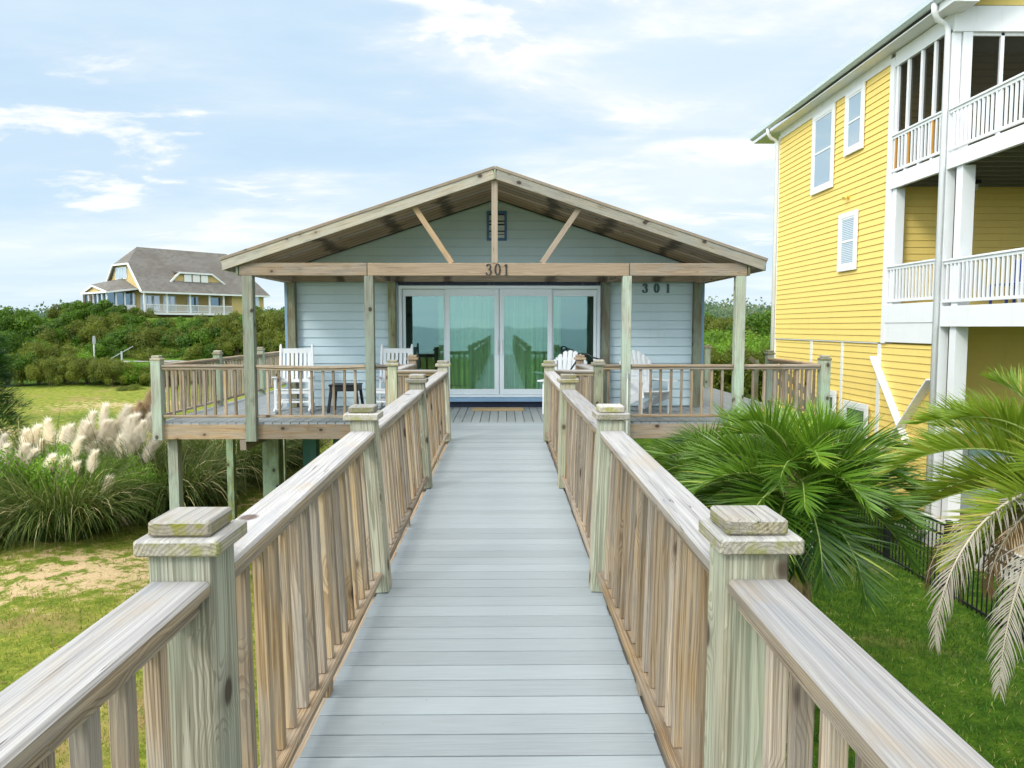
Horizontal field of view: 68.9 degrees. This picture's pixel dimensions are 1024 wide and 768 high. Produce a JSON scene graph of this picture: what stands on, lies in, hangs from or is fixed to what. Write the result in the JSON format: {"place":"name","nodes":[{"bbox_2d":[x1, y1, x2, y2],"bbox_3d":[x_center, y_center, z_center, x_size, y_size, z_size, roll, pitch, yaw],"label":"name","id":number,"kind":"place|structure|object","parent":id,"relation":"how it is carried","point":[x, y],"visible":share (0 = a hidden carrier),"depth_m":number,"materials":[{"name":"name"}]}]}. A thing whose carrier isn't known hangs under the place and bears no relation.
{"place":"outdoors","nodes":[
{"label":"outdoors","id":0,"kind":"place"},
{"bbox_2d":[0,431,48,548],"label":"pampas grass","id":1,"kind":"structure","parent":0,"point":[26,448],"depth_m":15.66,"materials":[{"name":"beige plant"}]},
{"bbox_2d":[0,400,117,465],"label":"pampas grass","id":2,"kind":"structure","parent":0,"point":[35,433],"depth_m":18.20,"materials":[{"name":"beige plant"}]},
{"bbox_2d":[0,434,184,554],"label":"pampas grass","id":3,"kind":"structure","parent":0,"point":[38,516],"depth_m":14.52,"materials":[{"name":"green plant"}]},
{"bbox_2d":[82,411,260,531],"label":"pampas grass","id":4,"kind":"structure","parent":0,"point":[198,485],"depth_m":16.93,"materials":[{"name":"green plant"}]},
{"bbox_2d":[128,386,321,497],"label":"pampas grass","id":5,"kind":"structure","parent":0,"point":[255,454],"depth_m":19.45,"materials":[{"name":"green plant"}]},
{"bbox_2d":[286,439,332,469],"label":"pampas grass","id":6,"kind":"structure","parent":0,"point":[324,445],"depth_m":22.11,"materials":[{"name":"green plant"}]},
{"bbox_2d":[0,0,925,312],"label":"sky","id":7,"kind":"structure","parent":0,"point":[227,127],"materials":[{"name":"blue"}]},
{"bbox_2d":[0,317,1023,767],"bbox_3d":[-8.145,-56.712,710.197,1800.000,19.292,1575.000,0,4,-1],"label":"ground","id":8,"kind":"structure","parent":0,"point":[70,399],"depth_m":11.38,"materials":[{"name":"green plant"}]},
{"bbox_2d":[0,447,25,525],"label":"shrub","id":9,"kind":"object","parent":8,"relation":"on","point":[6,464],"visible":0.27,"depth_m":15.14,"materials":[{"name":"green plant"}]},
{"bbox_2d":[0,307,31,323],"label":"shrub","id":10,"kind":"object","parent":8,"relation":"on","point":[4,312],"visible":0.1,"depth_m":88.61,"materials":[{"name":"green plant"}]},
{"bbox_2d":[0,363,33,386],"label":"shrub","id":11,"kind":"object","parent":8,"relation":"on","point":[18,377],"visible":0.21,"depth_m":53.80,"materials":[{"name":"green plant"}]},
{"bbox_2d":[0,325,38,446],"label":"juniper tree","id":12,"kind":"object","parent":8,"relation":"on","point":[4,397],"visible":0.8,"depth_m":25.22,"materials":[{"name":"green plant"}]},
{"bbox_2d":[0,350,44,385],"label":"shrub","id":13,"kind":"object","parent":8,"relation":"on","point":[21,360],"visible":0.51,"depth_m":53.93,"materials":[{"name":"green plant"}]},
{"bbox_2d":[0,310,45,337],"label":"shrub","id":14,"kind":"object","parent":8,"relation":"on","point":[21,321],"visible":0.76,"depth_m":86.50,"materials":[{"name":"green plant"}]},
{"bbox_2d":[0,331,50,354],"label":"shrub","id":15,"kind":"object","parent":8,"relation":"on","point":[18,344],"visible":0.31,"depth_m":64.49,"materials":[{"name":"green plant"}]},
{"bbox_2d":[8,340,64,384],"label":"shrub","id":16,"kind":"object","parent":8,"relation":"on","point":[38,350],"visible":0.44,"depth_m":54.84,"materials":[{"name":"green plant"}]},
{"bbox_2d":[13,318,63,339],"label":"shrub","id":17,"kind":"object","parent":8,"relation":"on","point":[50,325],"visible":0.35,"depth_m":87.11,"materials":[{"name":"green plant"}]},
{"bbox_2d":[24,356,78,385],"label":"shrub","id":18,"kind":"object","parent":8,"relation":"on","point":[35,370],"visible":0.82,"depth_m":52.86,"materials":[{"name":"green plant"}]},
{"bbox_2d":[33,325,76,351],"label":"shrub","id":19,"kind":"object","parent":8,"relation":"on","point":[45,337],"visible":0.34,"depth_m":86.01,"materials":[{"name":"green plant"}]},
{"bbox_2d":[45,301,73,318],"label":"shrub","id":20,"kind":"object","parent":8,"relation":"on","point":[53,312],"visible":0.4,"depth_m":94.18,"materials":[{"name":"green plant"}]},
{"bbox_2d":[16,441,115,509],"bbox_3d":[-9.486,2.130,15.819,1.910,1.922,1.752,0,4,-1],"label":"shrub","id":21,"kind":"object","parent":8,"relation":"on","point":[42,459],"visible":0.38,"depth_m":15.29,"materials":[{"name":"green plant"}]},
{"bbox_2d":[49,324,91,350],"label":"shrub","id":22,"kind":"object","parent":8,"relation":"on","point":[59,331],"visible":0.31,"depth_m":86.84,"materials":[{"name":"green plant"}]},
{"bbox_2d":[54,309,87,325],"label":"shrub","id":23,"kind":"object","parent":8,"relation":"on","point":[66,317],"visible":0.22,"depth_m":90.41,"materials":[{"name":"green plant"}]},
{"bbox_2d":[50,360,95,384],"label":"shrub","id":24,"kind":"object","parent":8,"relation":"on","point":[71,374],"visible":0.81,"depth_m":52.98,"materials":[{"name":"green plant"}]},
{"bbox_2d":[62,316,110,341],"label":"shrub","id":25,"kind":"object","parent":8,"relation":"on","point":[72,328],"visible":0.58,"depth_m":87.69,"materials":[{"name":"green plant"}]},
{"bbox_2d":[65,357,107,383],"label":"shrub","id":26,"kind":"object","parent":8,"relation":"on","point":[85,362],"visible":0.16,"depth_m":54.13,"materials":[{"name":"green plant"}]},
{"bbox_2d":[68,299,113,318],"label":"shrub","id":27,"kind":"object","parent":8,"relation":"on","point":[104,303],"visible":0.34,"depth_m":94.15,"materials":[{"name":"green plant"}]},
{"bbox_2d":[74,322,129,347],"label":"shrub","id":28,"kind":"object","parent":8,"relation":"on","point":[98,335],"visible":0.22,"depth_m":87.21,"materials":[{"name":"green plant"}]},
{"bbox_2d":[82,304,121,319],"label":"shrub","id":29,"kind":"object","parent":8,"relation":"on","point":[93,310],"visible":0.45,"depth_m":93.03,"materials":[{"name":"green plant"}]},
{"bbox_2d":[83,336,123,358],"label":"shrub","id":30,"kind":"object","parent":8,"relation":"on","point":[102,347],"visible":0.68,"depth_m":83.95,"materials":[{"name":"green plant"}]},
{"bbox_2d":[85,311,125,329],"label":"shrub","id":31,"kind":"object","parent":8,"relation":"on","point":[117,315],"visible":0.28,"depth_m":91.09,"materials":[{"name":"green plant"}]},
{"bbox_2d":[86,359,137,385],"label":"shrub","id":32,"kind":"object","parent":8,"relation":"on","point":[99,370],"visible":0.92,"depth_m":53.07,"materials":[{"name":"green plant"}]},
{"bbox_2d":[100,325,140,346],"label":"shrub","id":33,"kind":"object","parent":8,"relation":"on","point":[121,334],"visible":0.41,"depth_m":86.29,"materials":[{"name":"green plant"}]},
{"bbox_2d":[103,304,140,316],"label":"shrub","id":34,"kind":"object","parent":8,"relation":"on","point":[109,310],"visible":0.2,"depth_m":94.02,"materials":[{"name":"green plant"}]},
{"bbox_2d":[82,452,168,526],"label":"pampas grass","id":35,"kind":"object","parent":8,"relation":"on","point":[157,481],"depth_m":16.00,"materials":[{"name":"green plant"}]},
{"bbox_2d":[29,403,223,517],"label":"pampas grass","id":36,"kind":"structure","parent":8,"relation":"on","point":[85,426],"depth_m":18.03,"materials":[{"name":"beige plant"}]},
{"bbox_2d":[107,312,146,328],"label":"shrub","id":37,"kind":"object","parent":8,"relation":"on","point":[128,316],"visible":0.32,"depth_m":91.37,"materials":[{"name":"green plant"}]},
{"bbox_2d":[113,360,148,383],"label":"shrub","id":38,"kind":"object","parent":8,"relation":"on","point":[133,377],"visible":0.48,"depth_m":53.87,"materials":[{"name":"green plant"}]},
{"bbox_2d":[0,491,262,723],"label":"fallen leaves","id":39,"kind":"object","parent":8,"relation":"on","point":[71,595],"visible":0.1,"depth_m":12.08,"materials":[{"name":"brown plant"}]},
{"bbox_2d":[0,299,277,317],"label":"wood","id":40,"kind":"object","parent":8,"relation":"on","point":[41,314],"visible":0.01,"depth_m":191.72,"materials":[{"name":"green plant"}]},
{"bbox_2d":[124,328,158,351],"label":"shrub","id":41,"kind":"object","parent":8,"relation":"on","point":[135,339],"visible":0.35,"depth_m":85.71,"materials":[{"name":"green plant"}]},
{"bbox_2d":[125,307,158,317],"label":"shrub","id":42,"kind":"object","parent":8,"relation":"on","point":[146,313],"visible":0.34,"depth_m":95.16,"materials":[{"name":"green plant"}]},
{"bbox_2d":[131,326,171,347],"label":"shrub","id":43,"kind":"object","parent":8,"relation":"on","point":[153,335],"visible":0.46,"depth_m":86.48,"materials":[{"name":"green plant"}]},
{"bbox_2d":[1,467,301,757],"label":"weeds","id":44,"kind":"object","parent":8,"relation":"on","point":[5,619],"visible":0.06,"depth_m":12.94,"materials":[{"name":"green plant"}]},
{"bbox_2d":[135,365,170,385],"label":"shrub","id":45,"kind":"object","parent":8,"relation":"on","point":[144,378],"visible":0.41,"depth_m":53.88,"materials":[{"name":"green plant"}]},
{"bbox_2d":[133,345,173,360],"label":"shrub","id":46,"kind":"object","parent":8,"relation":"on","point":[147,354],"visible":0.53,"depth_m":83.96,"materials":[{"name":"green plant"}]},
{"bbox_2d":[156,326,183,347],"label":"shrub","id":47,"kind":"object","parent":8,"relation":"on","point":[165,342],"visible":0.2,"depth_m":86.97,"materials":[{"name":"green plant"}]},
{"bbox_2d":[151,316,189,330],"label":"shrub","id":48,"kind":"object","parent":8,"relation":"on","point":[160,323],"visible":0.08,"depth_m":90.31,"materials":[{"name":"green plant"}]},
{"bbox_2d":[80,247,269,317],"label":"house","id":49,"kind":"structure","parent":8,"relation":"on","point":[165,283],"depth_m":101.99,"materials":[{"name":"paint"}]},
{"bbox_2d":[115,267,126,279],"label":"gable window","id":50,"kind":"structure","parent":49,"relation":"in","point":[120,272],"depth_m":100.39,"materials":[{"name":"glass"}]},
{"bbox_2d":[140,295,159,310],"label":"window","id":51,"kind":"structure","parent":49,"relation":"in","point":[150,299],"depth_m":99.81,"materials":[{"name":"glass"}]},
{"bbox_2d":[168,325,198,351],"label":"shrub","id":52,"kind":"object","parent":8,"relation":"on","point":[173,336],"visible":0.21,"depth_m":86.88,"materials":[{"name":"green plant"}]},
{"bbox_2d":[178,317,204,332],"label":"shrub","id":53,"kind":"object","parent":8,"relation":"on","point":[191,320],"visible":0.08,"depth_m":89.64,"materials":[{"name":"green plant"}]},
{"bbox_2d":[174,321,224,351],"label":"shrub","id":54,"kind":"object","parent":8,"relation":"on","point":[187,339],"visible":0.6,"depth_m":85.64,"materials":[{"name":"green plant"}]},
{"bbox_2d":[180,343,223,360],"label":"shrub","id":55,"kind":"object","parent":8,"relation":"on","point":[194,349],"visible":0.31,"depth_m":83.92,"materials":[{"name":"green plant"}]},
{"bbox_2d":[197,317,242,345],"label":"shrub","id":56,"kind":"object","parent":8,"relation":"on","point":[221,324],"visible":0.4,"depth_m":86.79,"materials":[{"name":"green plant"}]},
{"bbox_2d":[201,340,241,357],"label":"shrub","id":57,"kind":"object","parent":8,"relation":"on","point":[209,349],"visible":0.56,"depth_m":84.27,"materials":[{"name":"green plant"}]},
{"bbox_2d":[214,331,242,354],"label":"shrub","id":58,"kind":"object","parent":8,"relation":"on","point":[231,343],"visible":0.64,"depth_m":83.89,"materials":[{"name":"green plant"}]},
{"bbox_2d":[221,308,263,324],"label":"shrub","id":59,"kind":"object","parent":8,"relation":"on","point":[232,316],"visible":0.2,"depth_m":89.44,"materials":[{"name":"green plant"}]},
{"bbox_2d":[233,310,283,336],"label":"shrub","id":60,"kind":"object","parent":8,"relation":"on","point":[264,315],"visible":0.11,"depth_m":87.08,"materials":[{"name":"green plant"}]},
{"bbox_2d":[256,329,282,351],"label":"shrub","id":61,"kind":"object","parent":8,"relation":"on","point":[268,336],"visible":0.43,"depth_m":83.85,"materials":[{"name":"green plant"}]},
{"bbox_2d":[262,309,284,335],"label":"shrub","id":62,"kind":"object","parent":8,"relation":"on","point":[275,323],"visible":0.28,"depth_m":85.59,"materials":[{"name":"green plant"}]},
{"bbox_2d":[262,331,285,357],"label":"shrub","id":63,"kind":"object","parent":8,"relation":"on","point":[274,344],"visible":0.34,"depth_m":82.94,"materials":[{"name":"green plant"}]},
{"bbox_2d":[289,422,669,767],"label":"walkway","id":64,"kind":"structure","parent":8,"relation":"on","point":[486,635],"depth_m":3.54,"materials":[{"name":"grey wood"}]},
{"bbox_2d":[0,360,450,767],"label":"walkway railing","id":65,"kind":"object","parent":64,"relation":"on","point":[315,542],"visible":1,"depth_m":2.12,"materials":[{"name":"brown wood"}]},
{"bbox_2d":[385,355,437,404],"bbox_3d":[-1.341,0.136,11.053,0.757,1.068,1.990,0,4,-1],"label":"landing railing","id":66,"kind":"object","parent":64,"relation":"on","point":[398,386],"visible":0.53,"depth_m":10.08,"materials":[{"name":"brown wood"}]},
{"bbox_2d":[555,355,605,406],"bbox_3d":[0.898,0.134,11.078,0.708,1.068,1.990,0,4,-1],"label":"landing railing","id":67,"kind":"object","parent":64,"relation":"on","point":[589,386],"visible":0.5,"depth_m":10.12,"materials":[{"name":"brown wood"}]},
{"bbox_2d":[541,360,993,767],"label":"walkway railing","id":68,"kind":"object","parent":64,"relation":"on","point":[724,627],"visible":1,"depth_m":1.80,"materials":[{"name":"brown wood"}]},
{"bbox_2d":[164,387,812,554],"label":"house deck","id":69,"kind":"structure","parent":8,"relation":"on","point":[274,434],"depth_m":12.23,"materials":[{"name":"brown wood"}]},
{"bbox_2d":[164,347,285,414],"bbox_3d":[-5.663,-0.171,16.893,0.169,1.333,10.123,0,4,-1],"label":"deck railing","id":70,"kind":"object","parent":69,"relation":"attached to","point":[263,358],"visible":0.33,"depth_m":14.26,"materials":[{"name":"beige wood"}]},
{"bbox_2d":[150,356,405,440],"bbox_3d":[-3.658,0.218,11.791,3.991,1.333,0.167,0,4,-1],"label":"deck railing","id":71,"kind":"object","parent":69,"relation":"attached to","point":[158,367],"visible":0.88,"depth_m":11.75,"materials":[{"name":"beige wood"}]},
{"bbox_2d":[272,344,315,412],"bbox_3d":[-3.877,-0.101,13.318,0.685,1.206,0.914,-1,4,-9],"label":"rocking chair","id":72,"kind":"object","parent":69,"relation":"on","point":[296,351],"visible":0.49,"depth_m":13.57,"materials":[{"name":"white paint"}]},
{"bbox_2d":[327,383,363,412],"bbox_3d":[-2.972,0.246,13.374,0.578,0.503,0.538,0,4,-1],"label":"side table","id":73,"kind":"object","parent":69,"relation":"on","point":[339,386],"visible":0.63,"depth_m":13.14,"materials":[{"name":"black plastic"}]},
{"bbox_2d":[376,344,412,409],"bbox_3d":[-2.131,-0.106,13.388,0.685,1.206,0.914,0,4,3],"label":"rocking chair","id":74,"kind":"object","parent":69,"relation":"on","point":[380,391],"visible":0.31,"depth_m":13.67,"materials":[{"name":"white paint"}]},
{"bbox_2d":[472,407,523,410],"bbox_3d":[-0.256,0.460,13.672,0.940,0.021,0.400,0,4,-1],"label":"doormat","id":75,"kind":"object","parent":69,"relation":"on","point":[498,409],"visible":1,"depth_m":13.52,"materials":[{"name":"beige fabric"}]},
{"bbox_2d":[537,350,586,413],"bbox_3d":[0.954,-0.043,13.315,0.760,1.112,1.037,1,5,17],"label":"adirondack chair","id":76,"kind":"object","parent":69,"relation":"on","point":[568,361],"visible":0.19,"depth_m":13.59,"materials":[{"name":"white paint"}]},
{"bbox_2d":[618,350,677,413],"bbox_3d":[2.343,-0.040,13.281,0.760,1.112,1.038,-1,5,-19],"label":"adirondack chair","id":77,"kind":"object","parent":69,"relation":"on","point":[636,359],"visible":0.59,"depth_m":13.42,"materials":[{"name":"white paint"}]},
{"bbox_2d":[587,355,831,422],"bbox_3d":[3.097,0.212,11.868,3.888,1.333,0.167,0,4,-1],"label":"deck railing","id":78,"kind":"object","parent":69,"relation":"attached to","point":[823,366],"visible":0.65,"depth_m":11.83,"materials":[{"name":"beige wood"}]},
{"bbox_2d":[703,345,817,412],"bbox_3d":[4.930,-0.162,16.774,0.169,1.333,9.640,0,4,-1],"label":"deck railing","id":79,"kind":"object","parent":69,"relation":"attached to","point":[769,357],"visible":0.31,"depth_m":13.66,"materials":[{"name":"brown wood"}]},
{"bbox_2d":[748,356,927,539],"bbox_3d":[6.638,1.270,15.368,3.376,3.641,1.180,0,4,-1],"label":"deck stair","id":80,"kind":"object","parent":69,"relation":"attached to","point":[751,359],"visible":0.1,"depth_m":15.75,"materials":[{"name":"brown wood"}]},
{"bbox_2d":[219,166,767,441],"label":"beach house","id":81,"kind":"structure","parent":8,"relation":"on","point":[496,286],"depth_m":13.97,"materials":[{"name":"teal paint"}]},
{"bbox_2d":[402,289,444,359],"bbox_3d":[-1.650,-0.797,14.142,0.825,1.986,0.040,0,4,-1],"label":"door panel","id":82,"kind":"structure","parent":81,"relation":"in","point":[405,292],"depth_m":14.06,"materials":[{"name":"white plastic"}]},
{"bbox_2d":[445,289,498,393],"bbox_3d":[-0.751,-0.792,14.068,1.010,1.986,0.090,0,4,-1],"label":"door panel","id":83,"kind":"structure","parent":81,"relation":"in","point":[448,292],"depth_m":14.05,"materials":[{"name":"white plastic"}]},
{"bbox_2d":[499,289,551,393],"bbox_3d":[0.259,-0.793,14.079,0.990,1.986,0.090,0,4,-1],"label":"door panel","id":84,"kind":"structure","parent":81,"relation":"in","point":[502,292],"depth_m":14.06,"materials":[{"name":"white plastic"}]},
{"bbox_2d":[552,289,596,359],"bbox_3d":[1.165,-0.800,14.174,0.865,1.986,0.040,0,4,-1],"label":"door panel","id":85,"kind":"structure","parent":81,"relation":"in","point":[555,292],"depth_m":14.09,"materials":[{"name":"white plastic"}]},
{"bbox_2d":[704,317,732,339],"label":"tree","id":86,"kind":"object","parent":8,"relation":"on","point":[722,322],"visible":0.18,"depth_m":60.81,"materials":[{"name":"green plant"}]},
{"bbox_2d":[703,340,748,392],"bbox_3d":[7.695,-0.383,29.101,3.499,2.661,3.829,0,4,-1],"label":"shrub","id":87,"kind":"object","parent":8,"relation":"on","point":[722,349],"visible":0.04,"depth_m":28.82,"materials":[{"name":"green plant"}]},
{"bbox_2d":[646,402,809,504],"bbox_3d":[2.787,1.874,9.639,2.503,3.343,2.402,0,4,-1],"label":"pindo palm","id":88,"kind":"object","parent":8,"relation":"on","point":[678,440],"visible":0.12,"depth_m":9.46,"materials":[{"name":"green plant"}]},
{"bbox_2d":[703,343,764,401],"bbox_3d":[8.123,-0.133,28.213,3.807,2.900,3.383,0,4,-1],"label":"shrub","id":89,"kind":"object","parent":8,"relation":"on","point":[719,359],"visible":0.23,"depth_m":27.08,"materials":[{"name":"green plant"}]},
{"bbox_2d":[704,327,769,353],"bbox_3d":[9.846,-0.983,33.145,4.893,3.064,4.597,0,4,-1],"label":"shrub","id":90,"kind":"object","parent":8,"relation":"on","point":[750,340],"visible":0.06,"depth_m":32.53,"materials":[{"name":"green plant"}]},
{"bbox_2d":[704,294,770,320],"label":"wood","id":91,"kind":"object","parent":8,"relation":"on","point":[725,311],"visible":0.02,"depth_m":182.23,"materials":[{"name":"green plant"}]},
{"bbox_2d":[716,345,769,400],"bbox_3d":[9.362,-0.106,28.227,3.806,2.719,3.383,0,4,-1],"label":"shrub","id":92,"kind":"object","parent":8,"relation":"on","point":[760,385],"visible":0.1,"depth_m":27.22,"materials":[{"name":"green plant"}]},
{"bbox_2d":[724,310,770,337],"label":"tree","id":93,"kind":"object","parent":8,"relation":"on","point":[754,321],"visible":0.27,"depth_m":59.14,"materials":[{"name":"green plant"}]},
{"bbox_2d":[674,390,937,742],"bbox_3d":[2.845,1.847,7.718,2.598,3.695,2.596,0,4,-1],"label":"pindo palm","id":94,"kind":"object","parent":8,"relation":"on","point":[790,465],"visible":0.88,"depth_m":7.16,"materials":[{"name":"green plant"}]},
{"bbox_2d":[750,0,1023,522],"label":"yellow house","id":95,"kind":"structure","parent":8,"relation":"on","point":[898,237],"depth_m":16.97,"materials":[{"name":"paint"}]},
{"bbox_2d":[810,102,835,195],"bbox_3d":[8.447,-6.343,20.324,0.055,2.180,1.400,0,4,-1],"label":"window","id":96,"kind":"structure","parent":95,"relation":"in","point":[823,123],"depth_m":20.28,"materials":[{"name":"glass"}]},
{"bbox_2d":[837,209,858,271],"bbox_3d":[8.466,-3.600,18.869,0.055,1.470,1.020,0,4,-1],"label":"window","id":97,"kind":"structure","parent":95,"relation":"in","point":[848,221],"depth_m":18.84,"materials":[{"name":"white paint"}]},
{"bbox_2d":[843,81,865,156],"bbox_3d":[8.468,-6.530,18.490,0.055,1.570,1.010,0,4,-1],"label":"window","id":98,"kind":"structure","parent":95,"relation":"in","point":[854,119],"depth_m":18.46,"materials":[{"name":"glass"}]},
{"bbox_2d":[842,400,868,449],"bbox_3d":[8.474,1.152,18.499,0.055,1.410,1.280,0,4,-1],"label":"window","id":99,"kind":"structure","parent":95,"relation":"in","point":[864,408],"depth_m":18.30,"materials":[{"name":"white paint"}]},
{"bbox_2d":[960,429,1022,508],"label":"garage door","id":100,"kind":"structure","parent":95,"relation":"in","point":[965,452],"depth_m":17.21,"materials":[{"name":"white paint"}]},
{"bbox_2d":[989,259,1021,303],"bbox_3d":[9.099,-1.845,13.604,0.510,0.870,0.500,0,4,-1],"label":"porch chair","id":101,"kind":"object","parent":95,"relation":"on","point":[1006,301],"visible":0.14,"depth_m":13.81,"materials":[{"name":"blue plastic"}]},
{"bbox_2d":[834,491,1023,640],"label":"metal fence","id":102,"kind":"object","parent":8,"relation":"on","point":[885,553],"visible":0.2,"depth_m":11.90,"materials":[{"name":"black metal"}]},
{"bbox_2d":[868,359,1023,703],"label":"pindo palm","id":103,"kind":"object","parent":8,"relation":"on","point":[987,515],"visible":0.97,"depth_m":6.66,"materials":[{"name":"green plant"}]},
{"bbox_2d":[918,512,1023,586],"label":"wall","id":104,"kind":"structure","parent":8,"relation":"on","point":[938,537],"depth_m":13.39,"materials":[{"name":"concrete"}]},
{"bbox_2d":[938,514,1023,555],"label":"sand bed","id":105,"kind":"object","parent":8,"relation":"on","point":[1015,546],"visible":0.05,"depth_m":13.83,"materials":[{"name":"beige sand"}]},
{"bbox_2d":[703,493,1023,767],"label":"lawn grass","id":106,"kind":"structure","parent":0,"point":[935,654],"depth_m":10.05,"materials":[{"name":"green plant"}]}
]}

